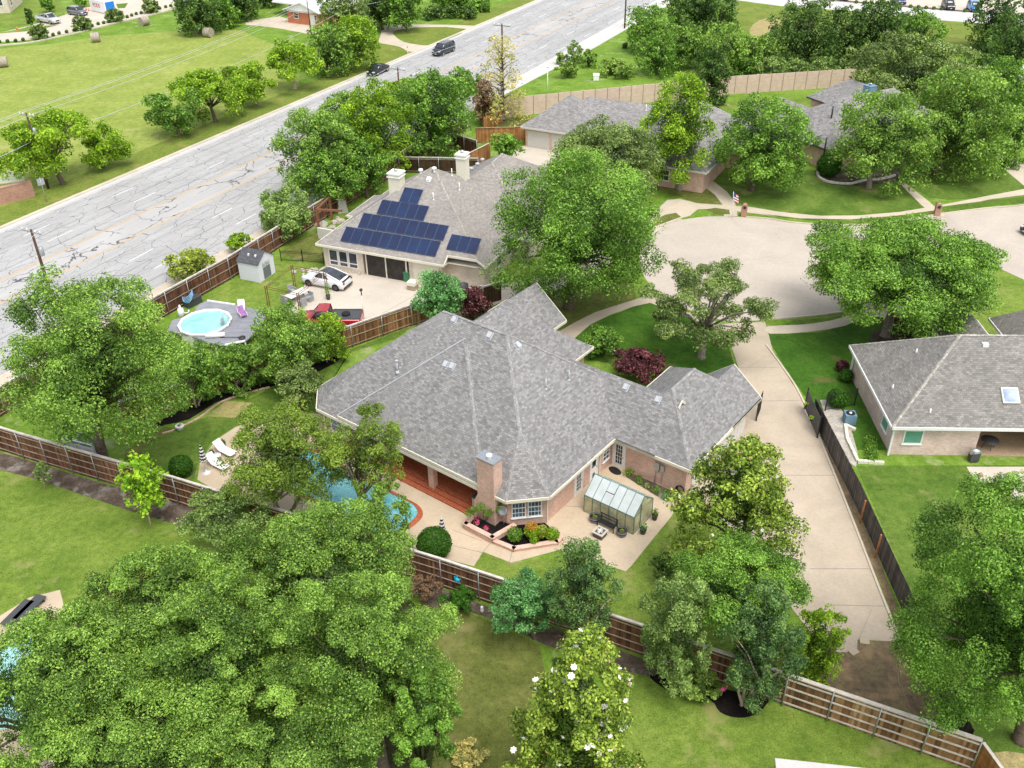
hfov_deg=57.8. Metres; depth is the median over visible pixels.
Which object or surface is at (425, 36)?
lawn
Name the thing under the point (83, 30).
kerb
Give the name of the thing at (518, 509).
window
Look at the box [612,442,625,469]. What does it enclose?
door
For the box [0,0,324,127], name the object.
power line
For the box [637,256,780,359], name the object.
open tree
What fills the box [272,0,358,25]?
orange brick house
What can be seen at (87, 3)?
lawn
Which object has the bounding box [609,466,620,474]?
doormat
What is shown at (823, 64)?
woodland tree
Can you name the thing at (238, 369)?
crape myrtle
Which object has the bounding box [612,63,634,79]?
rough bush
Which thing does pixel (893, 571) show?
board fence
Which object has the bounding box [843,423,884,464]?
stone edging
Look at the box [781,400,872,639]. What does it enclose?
driveway joints
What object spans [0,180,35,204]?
brick entry wall
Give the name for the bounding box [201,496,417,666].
oak tree
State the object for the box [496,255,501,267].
window
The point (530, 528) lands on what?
clipped bush
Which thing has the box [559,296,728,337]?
path
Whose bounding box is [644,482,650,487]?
garden plant
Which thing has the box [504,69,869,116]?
precast wall
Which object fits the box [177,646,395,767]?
oak tree
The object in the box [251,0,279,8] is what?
field edge tree
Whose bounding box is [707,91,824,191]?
street tree
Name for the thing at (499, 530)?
brick planter
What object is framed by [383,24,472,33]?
drive
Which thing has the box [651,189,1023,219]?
sidewalk
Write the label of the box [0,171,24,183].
white railing
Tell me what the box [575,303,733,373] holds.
lawn
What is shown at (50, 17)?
parked pickup
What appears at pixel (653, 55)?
woodland tree
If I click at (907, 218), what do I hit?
kerb
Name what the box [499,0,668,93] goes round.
side lane
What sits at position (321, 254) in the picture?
iron fence
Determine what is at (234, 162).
seam sealant
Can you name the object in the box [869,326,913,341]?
mulch bed
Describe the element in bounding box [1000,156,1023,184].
path
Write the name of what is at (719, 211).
lawn
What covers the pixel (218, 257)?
sidewalk
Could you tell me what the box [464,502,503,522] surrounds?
climbing rose
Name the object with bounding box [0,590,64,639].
patio
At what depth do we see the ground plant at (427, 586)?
53.53 m
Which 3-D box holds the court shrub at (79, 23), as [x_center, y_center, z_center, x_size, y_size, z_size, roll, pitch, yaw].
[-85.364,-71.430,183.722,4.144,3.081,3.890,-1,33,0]
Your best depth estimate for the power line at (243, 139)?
103.96 m
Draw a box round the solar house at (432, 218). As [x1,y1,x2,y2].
[315,150,575,286]
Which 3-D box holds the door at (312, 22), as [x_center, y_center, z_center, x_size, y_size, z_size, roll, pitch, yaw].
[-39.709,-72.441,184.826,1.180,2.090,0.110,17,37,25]
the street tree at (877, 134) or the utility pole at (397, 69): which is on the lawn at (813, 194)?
the street tree at (877, 134)
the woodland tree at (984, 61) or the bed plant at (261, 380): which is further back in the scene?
the woodland tree at (984, 61)
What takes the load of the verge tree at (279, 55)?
on the verge at (12, 211)
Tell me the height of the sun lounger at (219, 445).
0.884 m
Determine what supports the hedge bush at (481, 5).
on the verge at (12, 211)
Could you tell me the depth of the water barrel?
87.39 m
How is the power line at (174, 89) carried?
attached to the utility pole at (33, 129)
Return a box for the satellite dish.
[498,506,506,524]
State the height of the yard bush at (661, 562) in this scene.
2.330 m
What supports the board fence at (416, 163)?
on the ground at (558, 82)
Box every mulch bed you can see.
[154,356,339,426]
[625,471,680,500]
[650,674,768,717]
[816,164,915,185]
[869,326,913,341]
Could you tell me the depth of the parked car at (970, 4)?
189.07 m
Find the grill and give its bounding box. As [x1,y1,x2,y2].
[967,448,981,461]
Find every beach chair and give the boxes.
[236,305,247,316]
[237,299,245,309]
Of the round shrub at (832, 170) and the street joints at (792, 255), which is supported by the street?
the street joints at (792, 255)
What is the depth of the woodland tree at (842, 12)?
150.77 m
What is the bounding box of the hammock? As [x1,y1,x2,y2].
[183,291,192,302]
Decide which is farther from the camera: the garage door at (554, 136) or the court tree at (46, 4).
the court tree at (46, 4)
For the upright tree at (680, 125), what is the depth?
103.40 m
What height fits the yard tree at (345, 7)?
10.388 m
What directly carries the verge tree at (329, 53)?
on the verge at (12, 211)
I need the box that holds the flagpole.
[732,192,738,217]
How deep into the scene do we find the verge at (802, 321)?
82.28 m
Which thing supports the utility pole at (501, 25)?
on the ground at (558, 82)
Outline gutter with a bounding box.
[0,0,541,231]
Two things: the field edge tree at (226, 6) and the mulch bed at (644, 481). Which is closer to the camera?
the mulch bed at (644, 481)
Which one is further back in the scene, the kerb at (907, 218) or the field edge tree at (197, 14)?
the field edge tree at (197, 14)
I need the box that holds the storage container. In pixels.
[89,0,115,12]
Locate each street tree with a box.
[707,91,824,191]
[800,212,1011,339]
[826,86,944,196]
[848,28,990,108]
[903,64,1023,183]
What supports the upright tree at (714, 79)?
on the lawn at (799, 100)
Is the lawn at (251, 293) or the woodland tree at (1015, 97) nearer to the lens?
the lawn at (251, 293)
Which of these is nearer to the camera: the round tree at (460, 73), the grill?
the grill
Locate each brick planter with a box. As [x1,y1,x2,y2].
[463,515,516,542]
[492,523,563,551]
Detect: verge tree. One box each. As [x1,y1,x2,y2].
[0,104,92,184]
[71,119,134,170]
[140,87,203,137]
[165,68,250,123]
[217,60,277,105]
[265,38,324,89]
[305,19,356,77]
[335,14,380,69]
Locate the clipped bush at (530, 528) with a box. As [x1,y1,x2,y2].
[524,522,539,537]
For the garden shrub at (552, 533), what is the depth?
58.43 m
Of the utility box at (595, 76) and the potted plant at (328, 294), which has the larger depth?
the utility box at (595, 76)
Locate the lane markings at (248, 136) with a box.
[1,0,630,319]
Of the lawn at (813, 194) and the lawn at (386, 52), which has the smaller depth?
the lawn at (813, 194)
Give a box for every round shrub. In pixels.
[168,454,193,477]
[416,526,452,557]
[816,152,842,176]
[826,387,848,407]
[835,359,849,370]
[838,368,853,381]
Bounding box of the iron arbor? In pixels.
[264,265,328,307]
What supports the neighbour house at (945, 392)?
on the ground at (558, 82)
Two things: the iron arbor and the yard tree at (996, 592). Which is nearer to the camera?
the yard tree at (996, 592)
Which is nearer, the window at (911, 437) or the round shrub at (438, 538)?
the round shrub at (438, 538)
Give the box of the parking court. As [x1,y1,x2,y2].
[0,0,178,41]
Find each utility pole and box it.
[19,111,49,188]
[21,227,52,294]
[390,66,404,81]
[494,23,509,115]
[624,0,626,28]
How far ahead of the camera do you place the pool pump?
83.79 m
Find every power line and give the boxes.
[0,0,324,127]
[0,0,385,156]
[0,1,580,260]
[1,0,308,119]
[1,0,313,121]
[2,0,569,242]
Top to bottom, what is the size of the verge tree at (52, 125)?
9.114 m
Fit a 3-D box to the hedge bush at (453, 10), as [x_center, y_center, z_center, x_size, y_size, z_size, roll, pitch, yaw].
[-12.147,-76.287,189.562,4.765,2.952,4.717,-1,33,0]
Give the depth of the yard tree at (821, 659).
47.02 m
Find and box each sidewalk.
[0,125,467,384]
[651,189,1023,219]
[765,303,901,333]
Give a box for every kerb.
[0,0,537,228]
[0,8,174,45]
[0,110,473,376]
[649,219,681,235]
[746,204,1023,225]
[765,344,898,634]
[773,302,875,319]
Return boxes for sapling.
[32,460,51,489]
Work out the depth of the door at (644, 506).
59.39 m
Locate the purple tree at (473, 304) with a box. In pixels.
[454,285,493,319]
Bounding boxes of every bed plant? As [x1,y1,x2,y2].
[202,393,213,401]
[221,386,231,393]
[254,376,265,386]
[266,374,275,383]
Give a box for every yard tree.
[0,261,194,456]
[315,0,369,37]
[356,0,398,29]
[378,0,423,31]
[410,268,466,317]
[430,0,477,7]
[665,524,814,651]
[791,603,851,692]
[886,469,1023,747]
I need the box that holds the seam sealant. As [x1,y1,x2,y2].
[0,0,638,356]
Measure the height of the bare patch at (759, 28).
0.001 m
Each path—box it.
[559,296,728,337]
[706,181,737,215]
[901,182,944,215]
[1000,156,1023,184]
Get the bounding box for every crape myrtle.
[165,339,234,407]
[212,342,265,398]
[245,300,328,383]
[306,311,352,361]
[489,133,524,155]
[713,572,809,715]
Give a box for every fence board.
[859,500,865,523]
[874,534,881,557]
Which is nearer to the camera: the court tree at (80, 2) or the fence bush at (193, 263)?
the fence bush at (193, 263)
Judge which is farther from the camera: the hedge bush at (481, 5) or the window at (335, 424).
the hedge bush at (481, 5)
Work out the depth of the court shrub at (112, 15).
189.25 m
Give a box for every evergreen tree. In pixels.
[544,536,627,635]
[638,570,716,697]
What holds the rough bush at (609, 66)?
on the ground at (558, 82)
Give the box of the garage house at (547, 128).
[520,95,758,192]
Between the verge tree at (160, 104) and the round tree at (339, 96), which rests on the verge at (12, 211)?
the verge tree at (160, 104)
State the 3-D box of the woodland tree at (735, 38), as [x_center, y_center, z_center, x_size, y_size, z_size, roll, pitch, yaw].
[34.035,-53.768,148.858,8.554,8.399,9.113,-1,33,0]
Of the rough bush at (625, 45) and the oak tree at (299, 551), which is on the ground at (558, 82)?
the rough bush at (625, 45)
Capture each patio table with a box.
[285,287,308,302]
[981,435,998,450]
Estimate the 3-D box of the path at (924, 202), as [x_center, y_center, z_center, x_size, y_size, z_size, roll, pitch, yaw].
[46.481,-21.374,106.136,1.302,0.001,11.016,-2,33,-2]
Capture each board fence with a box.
[0,118,465,416]
[0,426,788,705]
[118,285,483,419]
[388,134,476,155]
[398,156,477,172]
[469,143,490,162]
[476,126,524,142]
[481,281,501,303]
[484,110,502,126]
[781,675,982,767]
[814,398,974,734]
[973,742,1003,767]
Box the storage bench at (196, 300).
[182,293,202,308]
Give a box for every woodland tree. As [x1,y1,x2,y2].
[622,3,677,54]
[633,29,678,78]
[660,0,739,35]
[662,20,710,69]
[698,20,751,72]
[728,48,763,75]
[734,33,782,74]
[752,55,790,74]
[764,0,843,69]
[779,56,813,72]
[809,55,840,70]
[817,4,870,69]
[838,43,884,77]
[840,0,916,54]
[896,6,951,57]
[959,52,1006,77]
[963,0,1023,53]
[969,55,1023,124]
[984,13,1023,65]
[988,80,1023,169]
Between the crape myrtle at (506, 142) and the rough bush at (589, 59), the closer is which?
the crape myrtle at (506, 142)
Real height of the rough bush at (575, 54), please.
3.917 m
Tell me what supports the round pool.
on the ground at (558, 82)
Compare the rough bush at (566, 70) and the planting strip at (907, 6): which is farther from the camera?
the planting strip at (907, 6)
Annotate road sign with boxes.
[36,178,46,201]
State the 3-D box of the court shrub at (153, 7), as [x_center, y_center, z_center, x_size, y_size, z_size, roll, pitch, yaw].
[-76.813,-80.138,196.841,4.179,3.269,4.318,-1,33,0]
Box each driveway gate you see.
[755,391,763,420]
[804,387,821,437]
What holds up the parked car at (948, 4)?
on the car park
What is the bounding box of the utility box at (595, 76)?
[593,73,598,80]
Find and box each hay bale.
[0,56,8,67]
[90,32,100,42]
[138,16,149,25]
[202,27,213,36]
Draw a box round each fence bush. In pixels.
[162,247,216,281]
[224,232,253,250]
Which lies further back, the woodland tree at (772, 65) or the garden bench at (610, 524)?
the woodland tree at (772, 65)
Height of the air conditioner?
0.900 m
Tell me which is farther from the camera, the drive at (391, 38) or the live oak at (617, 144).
the drive at (391, 38)
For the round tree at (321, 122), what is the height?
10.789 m
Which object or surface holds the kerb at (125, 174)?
on the ground at (558, 82)
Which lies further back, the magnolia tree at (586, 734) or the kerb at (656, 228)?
the kerb at (656, 228)
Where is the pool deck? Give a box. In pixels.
[167,300,269,354]
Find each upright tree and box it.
[634,71,718,190]
[690,41,733,107]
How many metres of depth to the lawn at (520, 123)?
131.09 m
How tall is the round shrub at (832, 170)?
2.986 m
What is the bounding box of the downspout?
[471,491,477,506]
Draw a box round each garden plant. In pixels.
[622,467,634,476]
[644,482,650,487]
[651,485,661,494]
[661,492,669,500]
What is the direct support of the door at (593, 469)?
in the brick house at (519, 409)
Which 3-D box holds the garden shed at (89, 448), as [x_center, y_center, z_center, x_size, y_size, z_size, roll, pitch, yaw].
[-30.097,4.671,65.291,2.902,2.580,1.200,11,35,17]
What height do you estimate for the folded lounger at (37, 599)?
0.330 m
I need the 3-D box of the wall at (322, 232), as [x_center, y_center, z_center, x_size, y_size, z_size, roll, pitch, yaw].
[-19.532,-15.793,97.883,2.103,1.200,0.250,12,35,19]
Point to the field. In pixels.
(33, 76)
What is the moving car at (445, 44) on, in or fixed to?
on the highway
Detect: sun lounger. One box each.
[206,451,228,472]
[212,438,236,459]
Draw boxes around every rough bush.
[553,60,578,77]
[556,51,564,64]
[564,40,583,63]
[580,49,597,67]
[597,57,626,77]
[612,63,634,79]
[621,42,627,48]
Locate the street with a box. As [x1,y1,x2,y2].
[640,206,1023,320]
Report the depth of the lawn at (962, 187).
109.05 m
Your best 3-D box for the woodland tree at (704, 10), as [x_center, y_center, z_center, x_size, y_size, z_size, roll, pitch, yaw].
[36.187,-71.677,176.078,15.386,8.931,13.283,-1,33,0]
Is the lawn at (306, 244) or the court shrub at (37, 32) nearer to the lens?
the lawn at (306, 244)
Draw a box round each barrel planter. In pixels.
[589,512,599,523]
[616,526,627,537]
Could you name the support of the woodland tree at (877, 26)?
on the ground at (558, 82)
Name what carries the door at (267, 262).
in the garden shed at (255, 265)
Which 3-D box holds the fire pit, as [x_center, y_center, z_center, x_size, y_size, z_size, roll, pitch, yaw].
[5.592,9.456,58.999,0.800,0.474,0.800,22,39,31]
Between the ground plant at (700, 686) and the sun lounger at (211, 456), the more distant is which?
the sun lounger at (211, 456)
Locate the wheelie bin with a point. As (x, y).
(406, 276)
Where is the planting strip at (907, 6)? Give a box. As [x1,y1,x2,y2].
[827,0,985,12]
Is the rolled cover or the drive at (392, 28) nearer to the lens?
the rolled cover
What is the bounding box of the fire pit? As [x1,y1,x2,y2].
[591,525,608,539]
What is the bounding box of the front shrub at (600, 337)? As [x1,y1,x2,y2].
[582,324,623,358]
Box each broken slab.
[848,647,859,655]
[860,638,869,644]
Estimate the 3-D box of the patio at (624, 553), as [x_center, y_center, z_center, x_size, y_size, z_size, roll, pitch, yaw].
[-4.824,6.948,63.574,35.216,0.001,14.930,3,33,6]
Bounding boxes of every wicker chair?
[280,295,289,303]
[287,284,295,292]
[298,297,306,306]
[305,291,313,301]
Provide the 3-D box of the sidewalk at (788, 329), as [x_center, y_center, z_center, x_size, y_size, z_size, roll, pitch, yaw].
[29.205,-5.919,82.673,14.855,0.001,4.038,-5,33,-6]
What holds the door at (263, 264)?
in the garden shed at (255, 265)
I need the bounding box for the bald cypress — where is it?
[469,32,531,127]
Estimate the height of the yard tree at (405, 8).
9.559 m
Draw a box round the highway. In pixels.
[0,0,655,374]
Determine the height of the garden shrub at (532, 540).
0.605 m
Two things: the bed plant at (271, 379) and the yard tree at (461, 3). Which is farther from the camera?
the yard tree at (461, 3)
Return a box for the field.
[0,30,298,206]
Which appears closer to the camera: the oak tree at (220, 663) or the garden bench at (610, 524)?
the oak tree at (220, 663)
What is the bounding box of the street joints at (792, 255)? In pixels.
[701,212,988,313]
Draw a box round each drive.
[245,16,316,33]
[379,28,427,51]
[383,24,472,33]
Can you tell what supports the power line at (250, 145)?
attached to the utility pole at (40, 251)
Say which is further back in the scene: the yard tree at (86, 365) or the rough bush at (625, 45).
the rough bush at (625, 45)
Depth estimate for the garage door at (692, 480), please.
62.97 m
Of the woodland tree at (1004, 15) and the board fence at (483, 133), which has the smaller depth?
the board fence at (483, 133)
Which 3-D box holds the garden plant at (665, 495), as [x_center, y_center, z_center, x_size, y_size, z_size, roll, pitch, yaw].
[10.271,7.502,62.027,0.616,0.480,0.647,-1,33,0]
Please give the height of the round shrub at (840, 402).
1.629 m
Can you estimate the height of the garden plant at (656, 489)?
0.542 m
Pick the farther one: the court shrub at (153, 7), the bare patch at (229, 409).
the court shrub at (153, 7)
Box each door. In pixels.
[105,1,114,9]
[262,262,267,278]
[266,259,270,276]
[310,14,314,25]
[413,262,438,283]
[528,130,548,149]
[552,134,564,151]
[574,470,583,496]
[589,457,598,483]
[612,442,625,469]
[640,499,647,526]
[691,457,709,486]
[713,416,746,460]
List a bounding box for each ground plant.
[409,573,443,602]
[437,583,476,615]
[450,737,489,767]
[681,667,722,703]
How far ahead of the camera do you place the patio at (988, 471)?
64.18 m
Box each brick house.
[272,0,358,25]
[316,282,761,525]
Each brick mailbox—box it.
[741,203,747,216]
[933,202,941,216]
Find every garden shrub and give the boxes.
[506,526,523,541]
[529,535,538,543]
[536,524,547,538]
[545,526,559,540]
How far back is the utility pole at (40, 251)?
85.50 m
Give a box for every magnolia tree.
[498,619,646,767]
[661,432,810,570]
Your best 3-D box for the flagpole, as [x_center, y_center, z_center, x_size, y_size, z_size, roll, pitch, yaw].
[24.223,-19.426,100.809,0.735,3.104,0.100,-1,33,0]
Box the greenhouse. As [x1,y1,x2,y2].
[584,474,653,533]
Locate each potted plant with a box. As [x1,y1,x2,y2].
[175,423,183,431]
[324,281,329,299]
[639,522,646,534]
[651,508,658,520]
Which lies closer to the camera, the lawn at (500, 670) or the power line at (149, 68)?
the lawn at (500, 670)
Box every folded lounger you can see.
[0,599,33,626]
[16,594,45,620]
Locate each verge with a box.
[0,0,533,225]
[767,210,933,222]
[783,313,849,324]
[942,197,1023,211]
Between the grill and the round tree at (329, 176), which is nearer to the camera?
the grill
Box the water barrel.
[457,282,467,288]
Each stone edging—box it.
[162,386,269,433]
[816,171,895,184]
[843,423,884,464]
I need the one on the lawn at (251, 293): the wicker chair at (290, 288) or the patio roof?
the wicker chair at (290, 288)
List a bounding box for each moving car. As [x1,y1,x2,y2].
[366,63,389,75]
[432,39,455,55]
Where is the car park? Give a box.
[847,0,1023,14]
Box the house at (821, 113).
[739,79,942,169]
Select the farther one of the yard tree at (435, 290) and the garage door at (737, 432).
the yard tree at (435, 290)
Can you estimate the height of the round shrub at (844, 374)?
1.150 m
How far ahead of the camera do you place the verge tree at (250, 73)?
136.98 m
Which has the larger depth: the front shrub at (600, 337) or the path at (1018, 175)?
the path at (1018, 175)
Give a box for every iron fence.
[279,249,323,263]
[824,388,858,410]
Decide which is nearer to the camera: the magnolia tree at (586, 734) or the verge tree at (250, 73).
the magnolia tree at (586, 734)
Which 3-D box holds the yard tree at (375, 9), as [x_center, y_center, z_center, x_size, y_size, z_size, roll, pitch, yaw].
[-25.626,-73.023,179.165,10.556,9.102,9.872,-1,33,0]
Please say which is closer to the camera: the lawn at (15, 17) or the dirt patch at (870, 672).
the dirt patch at (870, 672)
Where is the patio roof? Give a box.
[775,758,859,767]
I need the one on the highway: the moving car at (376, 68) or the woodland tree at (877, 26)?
the moving car at (376, 68)
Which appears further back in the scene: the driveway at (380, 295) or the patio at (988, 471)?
the driveway at (380, 295)
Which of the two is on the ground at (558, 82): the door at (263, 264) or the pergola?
the pergola
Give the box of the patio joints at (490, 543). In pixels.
[451,506,577,562]
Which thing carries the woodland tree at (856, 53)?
on the ground at (558, 82)
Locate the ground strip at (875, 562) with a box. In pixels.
[820,435,936,699]
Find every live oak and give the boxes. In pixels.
[478,145,668,309]
[550,114,665,196]
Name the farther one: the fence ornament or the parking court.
the parking court
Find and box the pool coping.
[283,450,422,530]
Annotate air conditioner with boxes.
[842,410,857,424]
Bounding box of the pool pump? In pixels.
[177,305,188,317]
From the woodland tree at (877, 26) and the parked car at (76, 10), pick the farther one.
the parked car at (76, 10)
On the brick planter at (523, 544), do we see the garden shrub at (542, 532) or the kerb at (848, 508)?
the garden shrub at (542, 532)
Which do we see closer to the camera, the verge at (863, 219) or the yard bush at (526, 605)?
the yard bush at (526, 605)
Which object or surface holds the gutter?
on the highway
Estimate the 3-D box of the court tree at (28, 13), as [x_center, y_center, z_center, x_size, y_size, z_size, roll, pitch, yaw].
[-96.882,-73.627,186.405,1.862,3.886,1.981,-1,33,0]
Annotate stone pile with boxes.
[292,267,318,274]
[314,218,344,228]
[333,267,365,275]
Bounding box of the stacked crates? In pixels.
[337,197,347,213]
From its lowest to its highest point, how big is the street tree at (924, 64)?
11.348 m
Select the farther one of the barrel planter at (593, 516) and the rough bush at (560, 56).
the rough bush at (560, 56)
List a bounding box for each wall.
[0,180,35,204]
[317,227,332,238]
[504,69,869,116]
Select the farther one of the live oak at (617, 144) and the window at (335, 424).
the live oak at (617, 144)
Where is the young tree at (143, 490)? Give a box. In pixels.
[113,449,168,524]
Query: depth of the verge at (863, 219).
101.11 m
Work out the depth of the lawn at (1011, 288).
85.06 m
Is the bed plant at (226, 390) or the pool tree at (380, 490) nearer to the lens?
the pool tree at (380, 490)
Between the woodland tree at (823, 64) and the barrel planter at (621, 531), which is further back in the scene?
the woodland tree at (823, 64)
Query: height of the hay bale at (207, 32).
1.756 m
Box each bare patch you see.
[125,426,174,461]
[208,401,251,417]
[750,18,779,35]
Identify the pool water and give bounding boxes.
[0,638,31,729]
[287,452,416,531]
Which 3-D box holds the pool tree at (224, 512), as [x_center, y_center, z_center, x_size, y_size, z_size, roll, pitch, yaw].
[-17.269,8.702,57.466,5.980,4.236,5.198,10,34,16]
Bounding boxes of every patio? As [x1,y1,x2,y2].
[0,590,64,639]
[0,623,162,767]
[197,413,676,570]
[967,467,1023,497]
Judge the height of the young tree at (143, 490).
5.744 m
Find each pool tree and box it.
[172,484,276,550]
[214,397,349,511]
[322,400,405,501]
[354,479,416,547]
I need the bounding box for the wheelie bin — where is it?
[403,270,409,281]
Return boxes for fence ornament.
[454,576,460,582]
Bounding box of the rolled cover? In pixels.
[205,332,225,337]
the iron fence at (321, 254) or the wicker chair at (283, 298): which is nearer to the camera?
the wicker chair at (283, 298)
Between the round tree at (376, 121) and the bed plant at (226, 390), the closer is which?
the bed plant at (226, 390)
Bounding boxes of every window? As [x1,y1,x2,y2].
[328,249,338,265]
[330,418,344,434]
[338,250,348,267]
[348,252,358,268]
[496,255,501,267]
[511,502,526,519]
[527,501,542,517]
[602,447,609,463]
[657,170,669,181]
[880,415,888,435]
[901,430,924,444]
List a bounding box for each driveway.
[283,266,501,330]
[502,199,678,301]
[512,145,560,167]
[681,322,896,651]
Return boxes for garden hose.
[898,644,910,708]
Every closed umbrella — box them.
[199,445,210,474]
[439,517,445,529]
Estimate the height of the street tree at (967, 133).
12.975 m
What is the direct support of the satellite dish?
on the patio at (624, 553)
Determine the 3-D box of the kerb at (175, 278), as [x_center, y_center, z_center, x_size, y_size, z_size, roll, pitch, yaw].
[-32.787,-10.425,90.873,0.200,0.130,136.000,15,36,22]
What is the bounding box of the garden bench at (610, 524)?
[597,512,617,533]
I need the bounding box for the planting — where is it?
[863,434,878,461]
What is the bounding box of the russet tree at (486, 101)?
[472,78,497,125]
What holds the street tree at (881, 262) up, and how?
on the lawn at (809, 360)
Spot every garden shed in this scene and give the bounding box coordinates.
[59,430,96,453]
[236,247,274,282]
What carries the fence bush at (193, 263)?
on the ground at (558, 82)
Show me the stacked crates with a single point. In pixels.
(341, 203)
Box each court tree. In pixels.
[23,7,34,24]
[38,0,55,11]
[72,0,86,6]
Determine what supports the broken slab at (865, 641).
on the dirt patch at (870, 672)
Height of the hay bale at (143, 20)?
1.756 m
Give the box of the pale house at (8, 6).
[0,0,21,12]
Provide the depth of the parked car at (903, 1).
195.15 m
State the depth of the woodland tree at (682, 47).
151.53 m
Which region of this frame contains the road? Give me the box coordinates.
[739,0,1022,23]
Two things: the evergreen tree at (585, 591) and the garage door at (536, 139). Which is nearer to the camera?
the evergreen tree at (585, 591)
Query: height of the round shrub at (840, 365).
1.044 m
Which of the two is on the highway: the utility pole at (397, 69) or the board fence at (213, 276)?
the utility pole at (397, 69)
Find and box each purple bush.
[610,347,667,383]
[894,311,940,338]
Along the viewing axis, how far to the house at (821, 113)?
116.04 m
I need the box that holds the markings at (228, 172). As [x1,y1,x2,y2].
[0,0,611,303]
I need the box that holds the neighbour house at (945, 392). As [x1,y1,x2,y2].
[849,310,1023,456]
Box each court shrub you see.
[26,23,48,39]
[70,15,91,30]
[104,8,124,22]
[141,0,160,13]
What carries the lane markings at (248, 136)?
on the highway
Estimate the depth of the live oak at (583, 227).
77.69 m
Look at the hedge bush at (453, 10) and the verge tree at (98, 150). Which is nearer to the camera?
the verge tree at (98, 150)
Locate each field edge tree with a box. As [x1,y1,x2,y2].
[171,0,223,37]
[203,0,242,30]
[220,0,262,22]
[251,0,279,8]
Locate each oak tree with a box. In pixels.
[0,593,147,767]
[0,653,232,767]
[58,539,241,712]
[119,564,329,763]
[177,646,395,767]
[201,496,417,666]
[268,563,463,767]
[384,662,462,767]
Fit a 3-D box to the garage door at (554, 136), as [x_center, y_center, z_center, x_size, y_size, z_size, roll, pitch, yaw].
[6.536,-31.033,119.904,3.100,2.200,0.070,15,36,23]
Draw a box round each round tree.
[267,106,372,197]
[289,146,361,204]
[315,108,367,143]
[317,90,365,123]
[332,137,396,197]
[334,73,416,183]
[366,76,429,132]
[387,65,477,156]
[444,66,482,110]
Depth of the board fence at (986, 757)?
43.56 m
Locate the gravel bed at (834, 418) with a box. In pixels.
[820,400,857,466]
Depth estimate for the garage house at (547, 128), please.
119.25 m
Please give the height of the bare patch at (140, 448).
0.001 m
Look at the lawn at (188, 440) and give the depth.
69.25 m
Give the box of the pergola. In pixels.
[315,191,347,227]
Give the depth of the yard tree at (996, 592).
40.48 m
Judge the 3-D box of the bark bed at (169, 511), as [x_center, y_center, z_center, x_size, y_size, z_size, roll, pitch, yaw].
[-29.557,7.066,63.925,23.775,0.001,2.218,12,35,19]
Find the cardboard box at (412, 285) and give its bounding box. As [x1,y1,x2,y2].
[406,278,418,290]
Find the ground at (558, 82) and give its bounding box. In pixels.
[0,0,1023,767]
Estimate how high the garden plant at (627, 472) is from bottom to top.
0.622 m
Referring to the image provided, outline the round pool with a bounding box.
[177,309,231,345]
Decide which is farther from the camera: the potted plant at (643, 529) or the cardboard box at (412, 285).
the cardboard box at (412, 285)
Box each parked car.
[66,5,87,15]
[302,266,352,290]
[894,0,905,3]
[941,0,955,9]
[966,0,980,11]
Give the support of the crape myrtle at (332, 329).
on the mulch bed at (189, 413)
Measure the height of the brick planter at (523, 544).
0.260 m
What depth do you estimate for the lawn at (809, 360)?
76.71 m
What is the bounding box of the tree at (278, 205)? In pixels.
[257,181,313,241]
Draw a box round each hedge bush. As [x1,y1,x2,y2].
[421,5,445,20]
[442,3,462,18]
[459,5,476,19]
[466,0,490,12]
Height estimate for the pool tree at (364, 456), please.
9.478 m
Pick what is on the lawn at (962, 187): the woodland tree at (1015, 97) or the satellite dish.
the woodland tree at (1015, 97)
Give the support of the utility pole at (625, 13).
on the side lane
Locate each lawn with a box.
[0,0,64,28]
[0,470,209,614]
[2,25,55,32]
[70,0,89,6]
[116,3,127,7]
[125,325,413,480]
[202,254,322,316]
[281,232,324,261]
[346,43,408,79]
[395,27,462,44]
[418,600,548,767]
[474,512,816,694]
[498,116,532,126]
[550,280,635,328]
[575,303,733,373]
[611,671,958,767]
[654,213,680,225]
[655,185,720,203]
[707,208,729,213]
[714,97,810,110]
[714,167,923,214]
[735,1,982,50]
[769,317,904,449]
[856,465,1023,753]
[905,153,1023,199]
[933,267,1023,334]
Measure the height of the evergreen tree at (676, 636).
8.808 m
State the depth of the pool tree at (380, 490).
55.53 m
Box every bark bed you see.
[0,452,217,533]
[411,577,615,662]
[615,650,685,676]
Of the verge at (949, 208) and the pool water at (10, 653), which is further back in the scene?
the verge at (949, 208)
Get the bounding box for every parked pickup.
[35,12,60,24]
[304,303,363,330]
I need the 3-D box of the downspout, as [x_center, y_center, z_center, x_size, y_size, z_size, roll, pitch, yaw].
[-2.015,7.450,61.017,0.680,1.200,1.280,22,39,31]
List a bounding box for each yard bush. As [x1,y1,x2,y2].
[274,358,324,410]
[488,564,559,639]
[648,552,677,582]
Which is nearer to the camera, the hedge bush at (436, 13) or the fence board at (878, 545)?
the fence board at (878, 545)
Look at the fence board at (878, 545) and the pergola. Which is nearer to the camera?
the fence board at (878, 545)
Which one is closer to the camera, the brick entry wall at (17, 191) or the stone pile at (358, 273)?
the stone pile at (358, 273)

